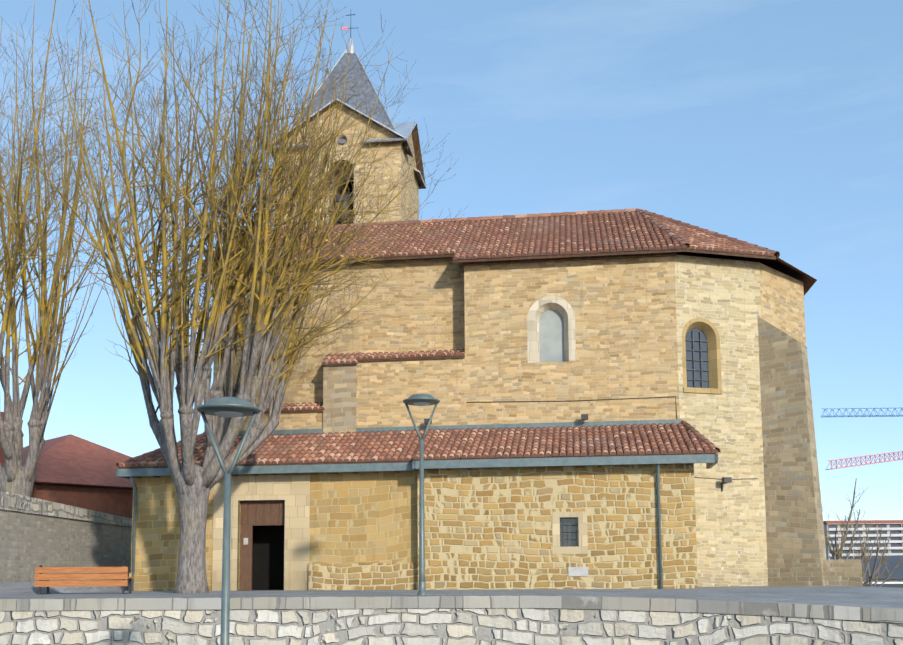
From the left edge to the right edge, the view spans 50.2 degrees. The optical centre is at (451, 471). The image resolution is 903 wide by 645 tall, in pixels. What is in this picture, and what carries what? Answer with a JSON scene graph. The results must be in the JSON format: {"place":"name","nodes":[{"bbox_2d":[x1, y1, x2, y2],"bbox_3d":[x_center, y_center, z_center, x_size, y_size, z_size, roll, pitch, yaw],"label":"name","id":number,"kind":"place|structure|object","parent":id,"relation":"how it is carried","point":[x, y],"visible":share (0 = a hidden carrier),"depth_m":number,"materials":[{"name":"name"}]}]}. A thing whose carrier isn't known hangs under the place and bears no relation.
{"place":"outdoors","nodes":[
{"label":"outdoors","id":0,"kind":"place"},
{"bbox_2d":[196,397,260,644],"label":"street lamp","id":1,"kind":"object","parent":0,"point":[230,407],"depth_m":12.61,"materials":[{"name":"grey metal"}]},
{"bbox_2d":[0,586,902,607],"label":"plaza","id":2,"kind":"structure","parent":0,"point":[886,597],"depth_m":22.91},
{"bbox_2d":[0,580,128,594],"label":"pavement","id":3,"kind":"structure","parent":2,"relation":"on","point":[17,588],"depth_m":26.60,"materials":[{"name":"grey concrete"}]},
{"bbox_2d":[0,0,169,496],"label":"tree","id":4,"kind":"object","parent":3,"relation":"on","point":[16,477],"visible":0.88,"depth_m":32.70,"materials":[{"name":"brown plant"}]},
{"bbox_2d":[0,509,131,581],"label":"grey wall","id":5,"kind":"structure","parent":2,"relation":"on","point":[29,542],"depth_m":31.45,"materials":[{"name":"stone"}]},
{"bbox_2d":[0,491,131,526],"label":"wall coping","id":6,"kind":"object","parent":5,"relation":"on","point":[17,502],"visible":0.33,"depth_m":31.18,"materials":[{"name":"grey stone"}]},
{"bbox_2d":[31,484,132,518],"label":"building wall","id":7,"kind":"structure","parent":2,"relation":"on","point":[118,502],"depth_m":42.04,"materials":[{"name":"paint"}]},
{"bbox_2d":[0,412,4,463],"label":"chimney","id":8,"kind":"object","parent":7,"relation":"on","point":[2,459],"visible":0.25,"depth_m":45.37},
{"bbox_2d":[1,434,132,489],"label":"house roof","id":9,"kind":"structure","parent":7,"relation":"on","point":[70,460],"depth_m":43.21,"materials":[{"name":"red tile"}]},
{"bbox_2d":[34,565,134,594],"bbox_3d":[-9.614,2.844,25.302,2.430,0.760,0.600,-1,-6,1],"label":"bench","id":10,"kind":"object","parent":2,"relation":"on","point":[102,579],"visible":1,"depth_m":25.01,"materials":[{"name":"brown wood"}]},
{"bbox_2d":[129,572,211,590],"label":"plinth","id":11,"kind":"structure","parent":2,"relation":"on","point":[154,581],"depth_m":29.12,"materials":[{"name":"stone"}]},
{"bbox_2d":[0,0,462,593],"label":"tree","id":12,"kind":"object","parent":2,"relation":"on","point":[182,346],"visible":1,"depth_m":25.58,"materials":[{"name":"brown plant"}]},
{"bbox_2d":[204,412,322,431],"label":"wall","id":13,"kind":"structure","parent":2,"relation":"on","point":[299,420],"depth_m":31.58,"materials":[{"name":"stone"}]},
{"bbox_2d":[131,471,417,590],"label":"wall","id":14,"kind":"structure","parent":2,"relation":"on","point":[365,517],"depth_m":28.71,"materials":[{"name":"stone"}]},
{"bbox_2d":[116,433,204,467],"bbox_3d":[-9.181,-0.686,30.609,0.230,1.425,3.270,-5,-8,37],"label":"annex hip","id":15,"kind":"object","parent":14,"relation":"on","point":[147,454],"visible":0.46,"depth_m":30.01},
{"bbox_2d":[212,474,309,590],"bbox_3d":[-5.721,1.851,28.999,2.990,3.450,0.130,-1,-6,7],"label":"door surround","id":16,"kind":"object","parent":14,"relation":"attached to","point":[298,486],"depth_m":28.95,"materials":[{"name":"beige stone"}]},
{"bbox_2d":[231,501,238,590],"bbox_3d":[-6.522,2.236,29.022,0.180,2.700,0.110,-1,-6,7],"label":"door jamb","id":17,"kind":"structure","parent":16,"relation":"attached to","point":[234,553],"depth_m":28.96,"materials":[{"name":"beige stone"}]},
{"bbox_2d":[232,491,290,500],"bbox_3d":[-5.720,0.748,29.073,1.820,0.260,0.110,-1,-6,7],"label":"door lintel","id":18,"kind":"structure","parent":16,"relation":"attached to","point":[264,495],"depth_m":29.02,"materials":[{"name":"beige stone"}]},
{"bbox_2d":[239,500,284,589],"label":"door","id":19,"kind":"structure","parent":16,"relation":"in","point":[268,559],"depth_m":30.04,"materials":[{"name":"brown wood"}]},
{"bbox_2d":[284,500,290,589],"bbox_3d":[-4.896,2.203,28.814,0.180,2.700,0.110,-1,-6,7],"label":"door jamb","id":20,"kind":"structure","parent":16,"relation":"attached to","point":[287,542],"depth_m":28.76,"materials":[{"name":"beige stone"}]},
{"bbox_2d":[118,429,428,468],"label":"annex roof","id":21,"kind":"structure","parent":14,"relation":"on","point":[390,446],"depth_m":29.54,"materials":[{"name":"red tile"}]},
{"bbox_2d":[116,454,717,478],"bbox_3d":[-1.311,-0.070,28.726,17.821,0.230,2.038,-1,-6,10],"label":"gutter","id":22,"kind":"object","parent":14,"relation":"attached to","point":[710,460],"depth_m":27.51,"materials":[{"name":"paint"}]},
{"bbox_2d":[203,419,680,436],"bbox_3d":[-0.539,-1.361,30.942,15.510,0.190,0.070,-1,-6,7],"label":"flashing","id":23,"kind":"object","parent":14,"relation":"attached to","point":[502,426],"visible":0.5,"depth_m":30.65,"materials":[{"name":"paint"}]},
{"bbox_2d":[213,258,464,404],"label":"wall","id":24,"kind":"structure","parent":2,"relation":"on","point":[425,312],"depth_m":32.33,"materials":[{"name":"stone"}]},
{"bbox_2d":[256,402,324,412],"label":"roof tiles","id":25,"kind":"object","parent":24,"relation":"attached to","point":[305,407],"visible":0.38,"depth_m":31.57,"materials":[{"name":"red tile"}]},
{"bbox_2d":[323,365,356,434],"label":"buttress","id":26,"kind":"structure","parent":24,"relation":"attached to","point":[339,403],"depth_m":31.38,"materials":[{"name":"beige stone"}]},
{"bbox_2d":[322,352,361,365],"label":"roof tiles","id":27,"kind":"object","parent":26,"relation":"on","point":[342,359],"visible":0.94,"depth_m":31.62,"materials":[{"name":"red tile"}]},
{"bbox_2d":[275,140,418,226],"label":"tower","id":28,"kind":"structure","parent":2,"relation":"on","point":[392,165],"depth_m":42.12,"materials":[{"name":"stone"}]},
{"bbox_2d":[273,131,308,147],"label":"roof","id":29,"kind":"object","parent":28,"relation":"on","point":[289,144],"visible":0.04,"depth_m":42.47,"materials":[{"name":"metal"}]},
{"bbox_2d":[285,103,396,143],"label":"gable","id":30,"kind":"structure","parent":28,"relation":"on","point":[351,132],"depth_m":42.45,"materials":[{"name":"stone"}]},
{"bbox_2d":[323,154,358,224],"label":"arch surround","id":31,"kind":"object","parent":28,"relation":"attached to","point":[356,174],"visible":0.19,"depth_m":42.19,"materials":[{"name":"beige stone"}]},
{"bbox_2d":[270,99,413,157],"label":"roof","id":32,"kind":"object","parent":28,"relation":"on","point":[405,143],"visible":0.11,"depth_m":42.34,"materials":[{"name":"metal"}]},
{"bbox_2d":[290,52,393,144],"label":"spire","id":33,"kind":"structure","parent":32,"relation":"on","point":[350,75],"depth_m":43.94,"materials":[{"name":"stone"}]},
{"bbox_2d":[287,14,397,132],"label":"roof flashing","id":34,"kind":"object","parent":28,"relation":"on","point":[352,45],"depth_m":44.75,"materials":[{"name":"grey metal"}]},
{"bbox_2d":[334,194,353,223],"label":"louver","id":35,"kind":"object","parent":28,"relation":"on","point":[342,204],"visible":0.38,"depth_m":42.70,"materials":[{"name":"grey wood"}]},
{"bbox_2d":[341,179,353,218],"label":"belfry opening","id":36,"kind":"object","parent":28,"relation":"attached to","point":[349,185],"depth_m":44.42,"materials":[{"name":"black"}]},
{"bbox_2d":[364,122,425,188],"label":"roof","id":37,"kind":"object","parent":28,"relation":"on","point":[405,129],"visible":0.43,"depth_m":44.46,"materials":[{"name":"metal"}]},
{"bbox_2d":[406,133,416,168],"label":"gable","id":38,"kind":"structure","parent":28,"relation":"on","point":[410,140],"depth_m":44.93,"materials":[{"name":"stone"}]},
{"bbox_2d":[413,167,425,187],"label":"roof","id":39,"kind":"object","parent":28,"relation":"on","point":[420,178],"visible":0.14,"depth_m":45.94,"materials":[{"name":"metal"}]},
{"bbox_2d":[308,563,417,589],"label":"plinth","id":40,"kind":"structure","parent":2,"relation":"on","point":[371,576],"depth_m":28.28,"materials":[{"name":"stone"}]},
{"bbox_2d":[130,464,662,590],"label":"downpipes","id":41,"kind":"object","parent":2,"relation":"on","point":[658,516],"visible":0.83,"depth_m":27.09,"materials":[{"name":"metal"}]},
{"bbox_2d":[356,358,465,427],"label":"wall","id":42,"kind":"structure","parent":2,"relation":"on","point":[385,389],"depth_m":31.20,"materials":[{"name":"stone"}]},
{"bbox_2d":[356,349,464,360],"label":"roof tiles","id":43,"kind":"object","parent":42,"relation":"on","point":[427,354],"visible":0.98,"depth_m":31.31,"materials":[{"name":"red tile"}]},
{"bbox_2d":[403,394,439,594],"bbox_3d":[-0.664,0.500,21.534,0.840,4.502,0.840,-1,-6,1],"label":"plaza lamp","id":44,"kind":"object","parent":2,"relation":"on","point":[421,399],"depth_m":21.48,"materials":[{"name":"grey metal"}]},
{"bbox_2d":[417,463,697,589],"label":"stone wall","id":45,"kind":"structure","parent":2,"relation":"on","point":[487,529],"depth_m":27.46,"materials":[{"name":"stone"}]},
{"bbox_2d":[135,464,690,477],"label":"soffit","id":46,"kind":"structure","parent":45,"relation":"attached to","point":[424,469],"depth_m":28.27,"materials":[{"name":"paint"}]},
{"bbox_2d":[560,518,578,546],"bbox_3d":[3.388,1.759,27.705,0.530,0.830,0.031,-1,-6,7],"label":"glass","id":47,"kind":"object","parent":45,"relation":"attached to","point":[568,534],"visible":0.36,"depth_m":27.69,"materials":[{"name":"grey glass"}]},
{"bbox_2d":[552,511,587,553],"bbox_3d":[3.373,1.756,27.433,0.990,1.200,0.112,-1,-6,7],"label":"frame","id":48,"kind":"object","parent":45,"relation":"attached to","point":[582,548],"visible":0.96,"depth_m":27.37,"materials":[{"name":"beige stone"}]},
{"bbox_2d":[560,517,578,546],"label":"bars","id":49,"kind":"object","parent":48,"relation":"attached to","point":[562,532],"visible":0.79,"depth_m":27.49,"materials":[{"name":"grey metal"}]},
{"bbox_2d":[568,567,587,575],"bbox_3d":[3.590,2.841,27.254,0.560,0.260,0.085,-1,-6,7],"label":"meter box","id":50,"kind":"object","parent":45,"relation":"attached to","point":[577,571],"visible":0.86,"depth_m":27.21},
{"bbox_2d":[464,256,805,424],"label":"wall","id":51,"kind":"structure","parent":2,"relation":"on","point":[624,309],"depth_m":30.69,"materials":[{"name":"stone"}]},
{"bbox_2d":[424,414,587,423],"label":"floodlights","id":52,"kind":"object","parent":51,"relation":"attached to","point":[584,416],"visible":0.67,"depth_m":30.05,"materials":[{"name":"grey metal"}]},
{"bbox_2d":[283,252,816,294],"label":"roof","id":53,"kind":"structure","parent":51,"relation":"on","point":[788,269],"depth_m":34.35,"materials":[{"name":"wood"}]},
{"bbox_2d":[202,210,686,266],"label":"roof","id":54,"kind":"structure","parent":53,"relation":"on","point":[598,234],"depth_m":33.09,"materials":[{"name":"tile"}]},
{"bbox_2d":[463,246,675,265],"bbox_3d":[3.745,-6.895,30.922,6.780,0.270,0.210,-1,-6,7],"label":"roof eave","id":55,"kind":"object","parent":54,"relation":"attached to","point":[570,259],"visible":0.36,"depth_m":30.82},
{"bbox_2d":[271,209,635,228],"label":"ridge","id":56,"kind":"structure","parent":53,"relation":"on","point":[518,216],"depth_m":36.67,"materials":[{"name":"tile"}]},
{"bbox_2d":[635,208,689,247],"bbox_3d":[7.149,-8.403,33.089,0.272,3.544,5.882,0,-6,-3],"label":"hip","id":57,"kind":"object","parent":53,"relation":"on","point":[662,228],"visible":0.77,"depth_m":32.57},
{"bbox_2d":[636,208,779,257],"bbox_3d":[8.706,-8.371,33.510,0.272,3.545,6.113,4,-7,-35],"label":"hip","id":58,"kind":"object","parent":53,"relation":"on","point":[774,252],"visible":0.69,"depth_m":33.05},
{"bbox_2d":[642,212,775,259],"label":"roof","id":59,"kind":"structure","parent":53,"relation":"on","point":[701,242],"depth_m":31.09,"materials":[{"name":"tile"}]},
{"bbox_2d":[527,296,575,362],"bbox_3d":[3.196,-4.549,30.863,1.530,2.160,0.126,-1,-6,7],"label":"window frame","id":60,"kind":"object","parent":51,"relation":"on","point":[562,302],"visible":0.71,"depth_m":30.82,"materials":[{"name":"beige stone"}]},
{"bbox_2d":[534,303,568,362],"bbox_3d":[3.209,-4.431,30.943,1.090,1.940,0.300,-1,-6,7],"label":"window reveal","id":61,"kind":"object","parent":60,"relation":"in","point":[560,309],"depth_m":30.96,"materials":[{"name":"beige stone"}]},
{"bbox_2d":[539,310,563,361],"bbox_3d":[3.230,-4.339,31.093,0.790,1.790,0.001,-1,-6,7],"label":"window pane","id":62,"kind":"object","parent":61,"relation":"in","point":[551,335],"visible":0.9,"depth_m":31.09,"materials":[{"name":"grey glass"}]},
{"bbox_2d":[467,396,757,479],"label":"cables","id":63,"kind":"object","parent":51,"relation":"attached to","point":[602,399],"visible":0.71,"depth_m":30.40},
{"bbox_2d":[674,255,767,586],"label":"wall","id":64,"kind":"structure","parent":51,"relation":"attached to","point":[723,296],"depth_m":30.44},
{"bbox_2d":[682,318,721,388],"bbox_3d":[7.881,-3.737,30.499,1.360,2.280,0.126,1,-6,-16],"label":"window frame","id":65,"kind":"object","parent":64,"relation":"in","point":[704,320],"visible":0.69,"depth_m":30.50,"materials":[{"name":"beige stone"}]},
{"bbox_2d":[685,322,717,388],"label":"splayed window","id":66,"kind":"structure","parent":65,"relation":"in","point":[707,330],"depth_m":30.68,"materials":[{"name":"beige stone"}]},
{"bbox_2d":[685,328,708,387],"bbox_3d":[7.819,-3.574,30.707,0.800,2.000,0.001,1,-6,-16],"label":"window pane","id":67,"kind":"object","parent":66,"relation":"in","point":[689,354],"visible":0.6,"depth_m":30.71,"materials":[{"name":"grey glass"}]},
{"bbox_2d":[685,331,709,387],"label":"window bars","id":68,"kind":"object","parent":66,"relation":"in","point":[693,360],"depth_m":30.65,"materials":[{"name":"grey metal"}]},
{"bbox_2d":[683,387,722,393],"bbox_3d":[7.899,-2.527,30.341,1.360,0.160,0.150,1,-6,-16],"label":"window sill","id":69,"kind":"structure","parent":64,"relation":"attached to","point":[701,390],"depth_m":30.26,"materials":[{"name":"beige stone"}]},
{"bbox_2d":[721,477,731,490],"bbox_3d":[8.504,0.409,29.952,0.260,0.410,0.380,1,-6,-16],"label":"floodlight","id":70,"kind":"object","parent":51,"relation":"attached to","point":[725,480],"visible":1,"depth_m":29.81,"materials":[{"name":"grey metal"}]},
{"bbox_2d":[757,316,826,585],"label":"buttress","id":71,"kind":"structure","parent":2,"relation":"on","point":[796,547],"depth_m":30.22,"materials":[{"name":"stone"}]},
{"bbox_2d":[823,559,862,585],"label":"stub wall","id":72,"kind":"structure","parent":2,"relation":"on","point":[844,572],"depth_m":29.41,"materials":[{"name":"stone"}]},
{"bbox_2d":[0,0,902,520],"label":"sky","id":73,"kind":"structure","parent":0,"point":[777,125],"materials":[{"name":"blue"}]},
{"bbox_2d":[413,423,717,460],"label":"annex roof","id":74,"kind":"structure","parent":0,"point":[647,439],"depth_m":28.44,"materials":[{"name":"red tile"}]},
{"bbox_2d":[680,420,719,451],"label":"roof hip tiles","id":75,"kind":"object","parent":74,"relation":"on","point":[699,435],"visible":0.77,"depth_m":28.09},
{"bbox_2d":[869,584,902,587],"bbox_3d":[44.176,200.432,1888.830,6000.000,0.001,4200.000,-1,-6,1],"label":"ground","id":76,"kind":"structure","parent":0,"point":[893,585],"depth_m":131.53,"materials":[{"name":"concrete"}]},
{"bbox_2d":[0,608,902,644],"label":"retaining wall","id":77,"kind":"structure","parent":76,"relation":"on","point":[469,626],"depth_m":20.43,"materials":[{"name":"grey stone"}]},
{"bbox_2d":[0,595,902,622],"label":"wall coping","id":78,"kind":"object","parent":77,"relation":"on","point":[857,613],"depth_m":20.42,"materials":[{"name":"grey stone"}]},
{"bbox_2d":[822,478,868,559],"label":"tree","id":79,"kind":"object","parent":76,"relation":"on","point":[837,555],"visible":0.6,"depth_m":43.43,"materials":[{"name":"brown plant"}]},
{"bbox_2d":[821,407,902,416],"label":"crane jib","id":80,"kind":"object","parent":76,"relation":"on","point":[863,415],"visible":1,"depth_m":400.87,"materials":[{"name":"metal"}]},
{"bbox_2d":[825,451,902,469],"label":"crane jib","id":81,"kind":"object","parent":76,"relation":"on","point":[870,460],"visible":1,"depth_m":308.19,"materials":[{"name":"red metal"}]},
{"bbox_2d":[848,521,894,585],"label":"bare shrub","id":82,"kind":"object","parent":76,"relation":"on","point":[870,578],"visible":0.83,"depth_m":58.33,"materials":[{"name":"brown plant"}]},
{"bbox_2d":[853,513,902,586],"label":"bare shrub","id":83,"kind":"object","parent":76,"relation":"on","point":[869,575],"visible":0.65,"depth_m":74.37,"materials":[{"name":"brown plant"}]},
{"bbox_3d":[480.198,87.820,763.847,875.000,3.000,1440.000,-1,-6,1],"label":"ground","id":84,"kind":"structure","parent":0,"visible":0},
{"bbox_2d":[823,520,902,559],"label":"apartments","id":85,"kind":"structure","parent":84,"relation":"on","point":[894,528],"depth_m":493.62,"materials":[{"name":"white concrete"}]},
{"bbox_2d":[854,555,902,583],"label":"building","id":86,"kind":"structure","parent":84,"relation":"on","point":[897,573],"depth_m":150.17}
]}

